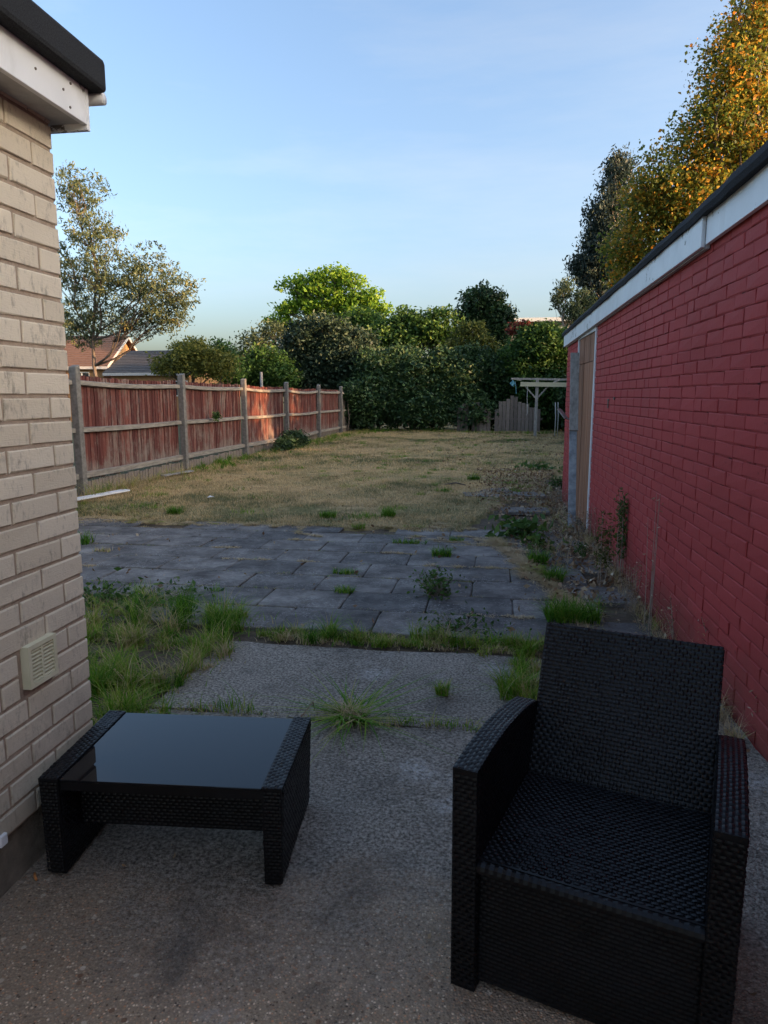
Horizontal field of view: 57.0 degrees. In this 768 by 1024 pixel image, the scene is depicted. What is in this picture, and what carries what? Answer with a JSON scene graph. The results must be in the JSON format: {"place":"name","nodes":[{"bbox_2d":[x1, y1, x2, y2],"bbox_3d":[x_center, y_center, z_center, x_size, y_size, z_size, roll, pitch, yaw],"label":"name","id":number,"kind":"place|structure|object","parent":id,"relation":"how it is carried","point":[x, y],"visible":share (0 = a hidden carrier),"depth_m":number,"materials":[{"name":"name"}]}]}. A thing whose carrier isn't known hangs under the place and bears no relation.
{"place":"outdoors","nodes":[
{"label":"outdoors","id":0,"kind":"place"},
{"bbox_2d":[0,0,106,897],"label":"cream brick house","id":1,"kind":"structure","parent":0,"point":[52,76],"depth_m":2.16,"materials":[{"name":"beige brick"}]},
{"bbox_2d":[0,832,7,847],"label":"white cable clip","id":2,"kind":"object","parent":1,"relation":"attached to","point":[3,839],"visible":1,"depth_m":2.07,"materials":[{"name":"plastic"}]},
{"bbox_2d":[64,336,137,421],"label":"brick house","id":3,"kind":"structure","parent":0,"point":[82,360],"depth_m":43.37,"materials":[{"name":"brown brick"}]},
{"bbox_2d":[88,632,167,688],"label":"long grass","id":4,"kind":"structure","parent":0,"point":[119,668],"depth_m":3.75,"materials":[{"name":"green plant"}]},
{"bbox_2d":[111,579,229,609],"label":"weeds","id":5,"kind":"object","parent":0,"point":[186,588],"depth_m":5.37,"materials":[{"name":"green plant"}]},
{"bbox_2d":[71,397,494,487],"bbox_3d":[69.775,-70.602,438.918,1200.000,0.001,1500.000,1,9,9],"label":"ground","id":6,"kind":"structure","parent":0,"point":[144,468],"depth_m":19.77,"materials":[{"name":"brown soil"}]},
{"bbox_2d":[52,159,205,376],"bbox_3d":[-9.218,-7.258,25.027,6.440,9.398,3.398,1,9,9],"label":"gum tree","id":7,"kind":"object","parent":6,"relation":"on","point":[154,287],"visible":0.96,"depth_m":24.48,"materials":[{"name":"green plant"}]},
{"bbox_2d":[102,350,224,419],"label":"brick bungalow","id":8,"kind":"object","parent":6,"relation":"on","point":[132,365],"visible":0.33,"depth_m":41.84,"materials":[{"name":"grey tile"}]},
{"bbox_2d":[144,335,240,383],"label":"sunlit shrub","id":9,"kind":"object","parent":6,"relation":"on","point":[193,357],"visible":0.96,"depth_m":19.92,"materials":[{"name":"green plant"}]},
{"bbox_2d":[67,365,354,495],"bbox_3d":[-3.240,-2.499,18.680,0.239,2.043,24.132,1,9,9],"label":"garden fence","id":10,"kind":"object","parent":6,"relation":"on","point":[127,432],"visible":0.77,"depth_m":13.73,"materials":[{"name":"brown wood"}]},
{"bbox_2d":[208,335,249,406],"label":"slender shrub","id":11,"kind":"object","parent":6,"relation":"on","point":[238,366],"visible":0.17,"depth_m":21.45,"materials":[{"name":"green plant"}]},
{"bbox_2d":[203,339,304,393],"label":"round dark bush","id":12,"kind":"object","parent":6,"relation":"on","point":[276,368],"visible":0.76,"depth_m":30.05,"materials":[{"name":"green plant"}]},
{"bbox_2d":[227,318,287,362],"bbox_3d":[-7.030,-7.681,38.848,4.182,5.763,2.808,1,9,9],"label":"loose grey tree","id":13,"kind":"object","parent":6,"relation":"on","point":[272,327],"visible":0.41,"depth_m":38.16,"materials":[{"name":"green plant"}]},
{"bbox_2d":[268,308,381,418],"bbox_3d":[-2.692,-6.466,32.176,5.361,5.510,4.104,1,9,9],"label":"grey green bush","id":14,"kind":"object","parent":6,"relation":"on","point":[321,350],"visible":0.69,"depth_m":31.10,"materials":[{"name":"green plant"}]},
{"bbox_2d":[261,261,394,419],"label":"lime tree","id":15,"kind":"object","parent":6,"relation":"on","point":[320,289],"visible":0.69,"depth_m":43.81,"materials":[{"name":"green plant"}]},
{"bbox_2d":[336,381,364,430],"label":"ivy clump","id":16,"kind":"object","parent":6,"relation":"on","point":[350,390],"visible":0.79,"depth_m":29.17,"materials":[{"name":"green plant"}]},
{"bbox_2d":[338,341,413,429],"bbox_3d":[-0.381,-5.334,30.271,4.062,3.924,3.120,-3,10,-17],"label":"hedge bush","id":17,"kind":"object","parent":6,"relation":"on","point":[373,372],"visible":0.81,"depth_m":29.65,"materials":[{"name":"green plant"}]},
{"bbox_2d":[336,303,468,424],"bbox_3d":[0.929,-7.851,37.789,7.410,6.559,3.728,1,9,9],"label":"green tree","id":18,"kind":"object","parent":6,"relation":"on","point":[429,331],"visible":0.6,"depth_m":36.67,"materials":[{"name":"green plant"}]},
{"bbox_2d":[381,343,470,430],"bbox_3d":[1.779,-5.316,30.112,4.168,3.918,3.360,1,9,9],"label":"hedge bush","id":19,"kind":"object","parent":6,"relation":"on","point":[429,401],"visible":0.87,"depth_m":29.53,"materials":[{"name":"green plant"}]},
{"bbox_2d":[438,319,501,352],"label":"yellow green shrub","id":20,"kind":"object","parent":6,"relation":"on","point":[467,331],"visible":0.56,"depth_m":33.55,"materials":[{"name":"green plant"}]},
{"bbox_2d":[437,339,503,429],"bbox_3d":[3.722,-5.390,30.270,3.157,4.032,3.394,1,9,9],"label":"hedge bush","id":21,"kind":"object","parent":6,"relation":"on","point":[472,370],"visible":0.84,"depth_m":29.62,"materials":[{"name":"green plant"}]},
{"bbox_2d":[451,279,519,348],"bbox_3d":[5.341,-8.689,38.721,4.031,7.769,2.826,1,9,9],"label":"ivy clad tree","id":22,"kind":"object","parent":6,"relation":"on","point":[482,302],"visible":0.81,"depth_m":37.82,"materials":[{"name":"green plant"}]},
{"bbox_2d":[481,344,525,428],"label":"hedge bush","id":23,"kind":"object","parent":6,"relation":"on","point":[498,391],"visible":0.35,"depth_m":29.97,"materials":[{"name":"green plant"}]},
{"bbox_2d":[504,319,533,337],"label":"red leaved shrub","id":24,"kind":"object","parent":6,"relation":"on","point":[510,329],"visible":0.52,"depth_m":34.27,"materials":[{"name":"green plant"}]},
{"bbox_2d":[548,276,597,327],"bbox_3d":[8.756,-7.201,32.305,2.611,6.913,1.837,1,9,9],"label":"gum","id":25,"kind":"object","parent":6,"relation":"on","point":[576,310],"visible":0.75,"depth_m":31.76,"materials":[{"name":"green plant"}]},
{"bbox_2d":[561,142,647,309],"bbox_3d":[10.954,-11.144,35.495,4.072,13.685,3.737,1,9,9],"label":"blue gum","id":26,"kind":"object","parent":6,"relation":"on","point":[585,270],"visible":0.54,"depth_m":34.47,"materials":[{"name":"grey plant"}]},
{"bbox_2d":[562,140,767,761],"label":"red brick garage","id":27,"kind":"structure","parent":6,"relation":"on","point":[666,338],"depth_m":3.95,"materials":[{"name":"brick"}]},
{"bbox_2d":[576,327,597,527],"bbox_3d":[2.353,-0.979,8.306,0.047,2.210,1.400,1,9,8],"label":"door","id":28,"kind":"structure","parent":27,"relation":"in","point":[587,344],"depth_m":8.20,"materials":[{"name":"brown paint"}]},
{"bbox_2d":[591,0,767,298],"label":"autumn tree","id":29,"kind":"object","parent":6,"relation":"on","point":[734,134],"visible":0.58,"depth_m":14.57,"materials":[{"name":"yellow plant"}]},
{"bbox_2d":[76,425,563,531],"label":"lawn","id":30,"kind":"structure","parent":0,"point":[275,510],"depth_m":10.93,"materials":[{"name":"green plant"}]},
{"bbox_2d":[77,489,129,500],"bbox_3d":[-4.122,-0.252,10.287,0.130,0.022,1.060,7,12,22],"label":"white plank","id":31,"kind":"object","parent":30,"relation":"on","point":[101,494],"visible":0.8,"depth_m":10.25,"materials":[{"name":"paint"}]},
{"bbox_2d":[76,502,160,517],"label":"dry stalks","id":32,"kind":"object","parent":30,"relation":"on","point":[122,511],"visible":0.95,"depth_m":8.99,"materials":[{"name":"beige plant"}]},
{"bbox_2d":[77,460,190,501],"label":"dry stalks","id":33,"kind":"object","parent":30,"relation":"on","point":[120,485],"visible":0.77,"depth_m":11.38,"materials":[{"name":"beige plant"}]},
{"bbox_2d":[163,504,189,514],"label":"grass tuft","id":34,"kind":"object","parent":30,"relation":"on","point":[172,511],"visible":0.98,"depth_m":8.84,"materials":[{"name":"green plant"}]},
{"bbox_2d":[270,428,310,450],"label":"fence foot bush","id":35,"kind":"object","parent":30,"relation":"on","point":[293,439],"visible":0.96,"depth_m":19.47,"materials":[{"name":"green plant"}]},
{"bbox_2d":[80,473,559,631],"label":"leaf litter","id":36,"kind":"object","parent":30,"relation":"on","point":[355,572],"visible":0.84,"depth_m":6.96,"materials":[{"name":"brown plant"}]},
{"bbox_2d":[184,427,556,470],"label":"fence foot grass","id":37,"kind":"structure","parent":30,"relation":"on","point":[227,461],"depth_m":19.45,"materials":[{"name":"green plant"}]},
{"bbox_2d":[375,506,403,517],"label":"grass tuft","id":38,"kind":"object","parent":30,"relation":"on","point":[388,512],"visible":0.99,"depth_m":8.69,"materials":[{"name":"green plant"}]},
{"bbox_2d":[405,431,563,470],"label":"leaf litter","id":39,"kind":"object","parent":30,"relation":"on","point":[503,447],"visible":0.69,"depth_m":19.84,"materials":[{"name":"brown plant"}]},
{"bbox_2d":[457,396,542,431],"bbox_3d":[4.790,-4.040,29.282,3.500,1.542,0.070,1,9,9],"label":"back fence","id":40,"kind":"object","parent":30,"relation":"on","point":[523,419],"visible":0.6,"depth_m":29.20,"materials":[{"name":"wood"}]},
{"bbox_2d":[493,318,567,430],"bbox_3d":[7.159,-5.743,30.035,5.050,4.783,3.743,-1,9,-7],"label":"laurel bush","id":41,"kind":"object","parent":30,"relation":"on","point":[539,350],"visible":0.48,"depth_m":29.07,"materials":[{"name":"green plant"}]},
{"bbox_2d":[514,460,562,471],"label":"lawn weed","id":42,"kind":"object","parent":30,"relation":"on","point":[538,466],"visible":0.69,"depth_m":14.20,"materials":[{"name":"green plant"}]},
{"bbox_2d":[511,378,566,435],"bbox_3d":[5.729,-3.789,25.776,2.222,2.186,0.265,1,9,9],"label":"pergola","id":43,"kind":"object","parent":30,"relation":"on","point":[537,384],"visible":0.85,"depth_m":25.62,"materials":[{"name":"grey wood"}]},
{"bbox_2d":[468,467,646,605],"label":"leaf litter","id":44,"kind":"object","parent":30,"relation":"on","point":[593,582],"visible":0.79,"depth_m":7.93,"materials":[{"name":"brown plant"}]},
{"bbox_2d":[550,368,566,430],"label":"boundary hedge","id":45,"kind":"object","parent":30,"relation":"on","point":[561,399],"visible":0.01,"depth_m":28.39,"materials":[{"name":"green plant"}]},
{"bbox_2d":[151,641,518,729],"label":"concrete paving","id":46,"kind":"structure","parent":0,"point":[261,669],"depth_m":3.73,"materials":[{"name":"grey concrete"}]},
{"bbox_2d":[189,677,268,715],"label":"grass tuft","id":47,"kind":"object","parent":46,"relation":"on","point":[231,705],"visible":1,"depth_m":3.37,"materials":[{"name":"green plant"}]},
{"bbox_2d":[175,696,483,731],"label":"joint grass","id":48,"kind":"structure","parent":46,"relation":"on","point":[261,712],"depth_m":3.28,"materials":[{"name":"green plant"}]},
{"bbox_2d":[426,677,461,696],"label":"grass tuft","id":49,"kind":"object","parent":46,"relation":"on","point":[439,690],"visible":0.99,"depth_m":3.56,"materials":[{"name":"green plant"}]},
{"bbox_2d":[460,658,539,699],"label":"grass tuft","id":50,"kind":"object","parent":46,"relation":"on","point":[507,687],"visible":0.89,"depth_m":3.55,"materials":[{"name":"green plant"}]},
{"bbox_2d":[77,488,662,643],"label":"patio","id":51,"kind":"structure","parent":0,"point":[372,596],"depth_m":5.94,"materials":[{"name":"grey stone"}]},
{"bbox_2d":[79,528,100,544],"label":"grass tuft","id":52,"kind":"object","parent":51,"relation":"on","point":[85,539],"visible":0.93,"depth_m":7.18,"materials":[{"name":"green plant"}]},
{"bbox_2d":[82,567,144,610],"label":"weed","id":53,"kind":"object","parent":51,"relation":"on","point":[108,592],"visible":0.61,"depth_m":5.07,"materials":[{"name":"green plant"}]},
{"bbox_2d":[84,576,223,627],"bbox_3d":[-1.695,0.610,5.075,1.099,0.162,1.101,-2,10,-14],"label":"weed","id":54,"kind":"object","parent":51,"relation":"on","point":[175,592],"visible":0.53,"depth_m":5.09,"materials":[{"name":"green plant"}]},
{"bbox_2d":[84,584,295,641],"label":"joint grass","id":55,"kind":"structure","parent":51,"relation":"on","point":[237,626],"depth_m":4.78,"materials":[{"name":"green plant"}]},
{"bbox_2d":[78,516,477,531],"bbox_3d":[-1.625,0.114,8.244,5.537,0.054,0.670,1,9,6],"label":"straw","id":56,"kind":"object","parent":51,"relation":"on","point":[245,524],"visible":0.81,"depth_m":8.21,"materials":[{"name":"beige plant"}]},
{"bbox_2d":[294,522,325,536],"bbox_3d":[-0.900,0.187,7.865,0.346,0.028,0.971,-3,10,-18],"label":"straw","id":57,"kind":"object","parent":51,"relation":"on","point":[301,527],"visible":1,"depth_m":7.73,"materials":[{"name":"beige plant"}]},
{"bbox_2d":[331,566,359,574],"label":"grass tuft","id":58,"kind":"object","parent":51,"relation":"on","point":[352,571],"visible":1,"depth_m":5.97,"materials":[{"name":"green plant"}]},
{"bbox_2d":[333,584,358,593],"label":"grass tuft","id":59,"kind":"object","parent":51,"relation":"on","point":[348,590],"visible":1,"depth_m":5.40,"materials":[{"name":"green plant"}]},
{"bbox_2d":[391,536,427,544],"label":"grass tuft","id":60,"kind":"object","parent":51,"relation":"on","point":[411,541],"visible":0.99,"depth_m":7.18,"materials":[{"name":"green plant"}]},
{"bbox_2d":[407,562,467,600],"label":"patio weed","id":61,"kind":"object","parent":51,"relation":"on","point":[435,588],"visible":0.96,"depth_m":5.29,"materials":[{"name":"green plant"}]},
{"bbox_2d":[425,545,460,556],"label":"grass tuft","id":62,"kind":"object","parent":51,"relation":"on","point":[443,553],"visible":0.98,"depth_m":6.63,"materials":[{"name":"green plant"}]},
{"bbox_2d":[405,534,519,547],"bbox_3d":[0.747,0.292,7.226,1.320,0.027,0.399,4,10,23],"label":"straw","id":63,"kind":"object","parent":51,"relation":"on","point":[465,542],"visible":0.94,"depth_m":7.25,"materials":[{"name":"beige plant"}]},
{"bbox_2d":[408,601,531,653],"bbox_3d":[0.491,0.705,4.545,0.709,0.149,0.682,-6,11,-33],"label":"weed","id":64,"kind":"object","parent":51,"relation":"on","point":[460,622],"visible":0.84,"depth_m":4.52,"materials":[{"name":"green plant"}]},
{"bbox_2d":[484,512,553,540],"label":"dock weed","id":65,"kind":"object","parent":51,"relation":"on","point":[517,527],"visible":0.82,"depth_m":7.44,"materials":[{"name":"green plant"}]},
{"bbox_2d":[524,545,556,564],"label":"grass tuft","id":66,"kind":"object","parent":51,"relation":"on","point":[540,557],"visible":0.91,"depth_m":6.33,"materials":[{"name":"green plant"}]},
{"bbox_2d":[487,479,595,562],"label":"dry stalks","id":67,"kind":"object","parent":51,"relation":"on","point":[562,511],"visible":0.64,"depth_m":8.07,"materials":[{"name":"brown plant"}]},
{"bbox_2d":[473,535,609,617],"bbox_3d":[1.239,0.462,6.097,0.681,0.056,2.840,-1,9,-4],"label":"straw","id":68,"kind":"object","parent":51,"relation":"on","point":[503,546],"visible":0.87,"depth_m":6.01,"materials":[{"name":"beige plant"}]},
{"bbox_2d":[514,529,568,550],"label":"dock weed","id":69,"kind":"object","parent":51,"relation":"on","point":[536,539],"visible":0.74,"depth_m":6.97,"materials":[{"name":"green plant"}]},
{"bbox_2d":[525,561,578,582],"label":"grass tuft","id":70,"kind":"object","parent":51,"relation":"on","point":[548,574],"visible":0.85,"depth_m":5.71,"materials":[{"name":"green plant"}]},
{"bbox_2d":[520,592,616,624],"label":"grass tuft","id":71,"kind":"object","parent":51,"relation":"on","point":[564,611],"visible":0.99,"depth_m":4.71,"materials":[{"name":"green plant"}]},
{"bbox_2d":[573,541,589,562],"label":"sprig","id":72,"kind":"object","parent":51,"relation":"on","point":[581,548],"visible":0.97,"depth_m":6.33,"materials":[{"name":"green plant"}]},
{"bbox_2d":[644,493,662,630],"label":"dead stalk","id":73,"kind":"object","parent":51,"relation":"on","point":[651,588],"visible":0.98,"depth_m":4.47,"materials":[{"name":"brown plant"}]},
{"bbox_2d":[564,528,753,738],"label":"dry stalks","id":74,"kind":"object","parent":51,"relation":"on","point":[734,731],"visible":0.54,"depth_m":4.58,"materials":[{"name":"brown plant"}]},
{"bbox_2d":[86,480,667,721],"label":"soil","id":75,"kind":"structure","parent":0,"point":[623,616],"depth_m":4.43,"materials":[{"name":"brown soil"}]},
{"bbox_2d":[86,643,159,699],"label":"grass tuft","id":76,"kind":"object","parent":75,"relation":"on","point":[97,680],"visible":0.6,"depth_m":3.54,"materials":[{"name":"green plant"}]},
{"bbox_2d":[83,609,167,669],"bbox_3d":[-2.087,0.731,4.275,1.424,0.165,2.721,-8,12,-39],"label":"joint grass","id":77,"kind":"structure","parent":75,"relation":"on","point":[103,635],"depth_m":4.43,"materials":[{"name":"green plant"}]},
{"bbox_2d":[84,579,171,629],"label":"weeds","id":78,"kind":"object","parent":75,"relation":"on","point":[112,609],"depth_m":4.78,"materials":[{"name":"green plant"}]},
{"bbox_2d":[89,663,179,719],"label":"long grass","id":79,"kind":"structure","parent":75,"relation":"on","point":[112,707],"depth_m":3.27,"materials":[{"name":"green plant"}]},
{"bbox_2d":[85,584,212,651],"bbox_3d":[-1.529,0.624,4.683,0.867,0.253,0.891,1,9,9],"label":"long grass","id":80,"kind":"structure","parent":75,"relation":"on","point":[180,615],"depth_m":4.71,"materials":[{"name":"green plant"}]},
{"bbox_2d":[84,605,250,725],"bbox_3d":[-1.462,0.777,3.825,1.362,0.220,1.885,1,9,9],"label":"joint grass","id":81,"kind":"structure","parent":75,"relation":"on","point":[199,650],"depth_m":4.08,"materials":[{"name":"green plant"}]},
{"bbox_2d":[175,587,259,639],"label":"long grass","id":82,"kind":"structure","parent":75,"relation":"on","point":[210,622],"depth_m":4.59,"materials":[{"name":"green plant"}]},
{"bbox_2d":[308,610,370,641],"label":"long grass","id":83,"kind":"structure","parent":75,"relation":"on","point":[333,629],"depth_m":4.43,"materials":[{"name":"green plant"}]},
{"bbox_2d":[249,617,544,654],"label":"joint grass","id":84,"kind":"structure","parent":75,"relation":"on","point":[338,637],"depth_m":4.34,"materials":[{"name":"green plant"}]},
{"bbox_2d":[412,621,502,657],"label":"long grass","id":85,"kind":"structure","parent":75,"relation":"on","point":[455,640],"depth_m":4.28,"materials":[{"name":"green plant"}]},
{"bbox_2d":[476,624,533,648],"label":"long grass","id":86,"kind":"structure","parent":75,"relation":"on","point":[505,639],"depth_m":4.27,"materials":[{"name":"green plant"}]},
{"bbox_2d":[491,628,543,703],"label":"joint grass","id":87,"kind":"structure","parent":75,"relation":"on","point":[524,651],"depth_m":3.92,"materials":[{"name":"green plant"}]},
{"bbox_2d":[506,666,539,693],"bbox_3d":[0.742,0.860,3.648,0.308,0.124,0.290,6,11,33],"label":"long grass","id":88,"kind":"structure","parent":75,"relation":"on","point":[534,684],"depth_m":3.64,"materials":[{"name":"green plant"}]},
{"bbox_2d":[548,474,562,491],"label":"sprig","id":89,"kind":"object","parent":75,"relation":"on","point":[556,480],"visible":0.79,"depth_m":10.92,"materials":[{"name":"green plant"}]},
{"bbox_2d":[568,353,578,526],"bbox_3d":[2.240,-0.881,8.360,0.101,2.009,0.859,2,10,11],"label":"leaning board","id":90,"kind":"object","parent":75,"relation":"on","point":[574,391],"visible":0.87,"depth_m":8.37,"materials":[{"name":"grey wood"}]},
{"bbox_2d":[565,510,590,535],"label":"dead stalk","id":91,"kind":"object","parent":75,"relation":"on","point":[573,524],"visible":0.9,"depth_m":7.56,"materials":[{"name":"brown plant"}]},
{"bbox_2d":[592,510,616,584],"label":"tall weed","id":92,"kind":"object","parent":75,"relation":"on","point":[608,541],"visible":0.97,"depth_m":5.55,"materials":[{"name":"brown plant"}]},
{"bbox_2d":[611,487,628,574],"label":"tall weed","id":93,"kind":"object","parent":75,"relation":"on","point":[621,511],"visible":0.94,"depth_m":5.73,"materials":[{"name":"green plant"}]},
{"bbox_2d":[613,562,645,612],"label":"dead stalk","id":94,"kind":"object","parent":75,"relation":"on","point":[631,592],"visible":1,"depth_m":4.91,"materials":[{"name":"brown plant"}]},
{"bbox_2d":[655,597,676,639],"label":"dead stalk","id":95,"kind":"object","parent":75,"relation":"on","point":[672,631],"visible":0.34,"depth_m":4.29,"materials":[{"name":"brown plant"}]},
{"bbox_2d":[0,709,767,1023],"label":"concrete paving","id":96,"kind":"structure","parent":0,"point":[97,933],"depth_m":2.04,"materials":[{"name":"grey concrete"}]},
{"bbox_2d":[38,710,310,884],"bbox_3d":[-0.660,0.943,2.385,0.765,0.339,0.480,1,9,4],"label":"rattan coffee table","id":97,"kind":"object","parent":96,"relation":"on","point":[192,771],"visible":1,"depth_m":2.27,"materials":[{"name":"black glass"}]},
{"bbox_2d":[229,666,485,762],"bbox_3d":[-0.125,0.917,3.268,1.275,0.093,1.049,0,9,-1],"label":"dried tuft","id":98,"kind":"object","parent":96,"relation":"on","point":[350,713],"visible":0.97,"depth_m":3.28,"materials":[{"name":"green plant"}]},
{"bbox_2d":[450,622,749,1023],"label":"rattan armchair","id":99,"kind":"object","parent":96,"relation":"on","point":[600,823],"visible":1,"depth_m":1.76,"materials":[{"name":"black wicker"}]},
{"bbox_2d":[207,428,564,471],"bbox_3d":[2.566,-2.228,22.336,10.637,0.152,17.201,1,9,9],"label":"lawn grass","id":100,"kind":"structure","parent":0,"point":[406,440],"depth_m":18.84,"materials":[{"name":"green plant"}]},
{"bbox_2d":[32,0,765,396],"label":"sky","id":101,"kind":"structure","parent":0,"point":[433,150],"materials":[{"name":"blue"}]},
{"bbox_2d":[510,317,573,344],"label":"flat roofed building","id":102,"kind":"structure","parent":0,"point":[553,319],"depth_m":58.54,"materials":[{"name":"white paint"}]},
{"bbox_2d":[532,658,755,749],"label":"concrete paving","id":103,"kind":"structure","parent":0,"point":[749,745],"depth_m":3.21,"materials":[{"name":"grey concrete"}]},
{"bbox_2d":[580,571,766,792],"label":"leaf litter","id":104,"kind":"object","parent":103,"relation":"on","point":[665,634],"visible":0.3,"depth_m":4.69,"materials":[{"name":"brown plant"}]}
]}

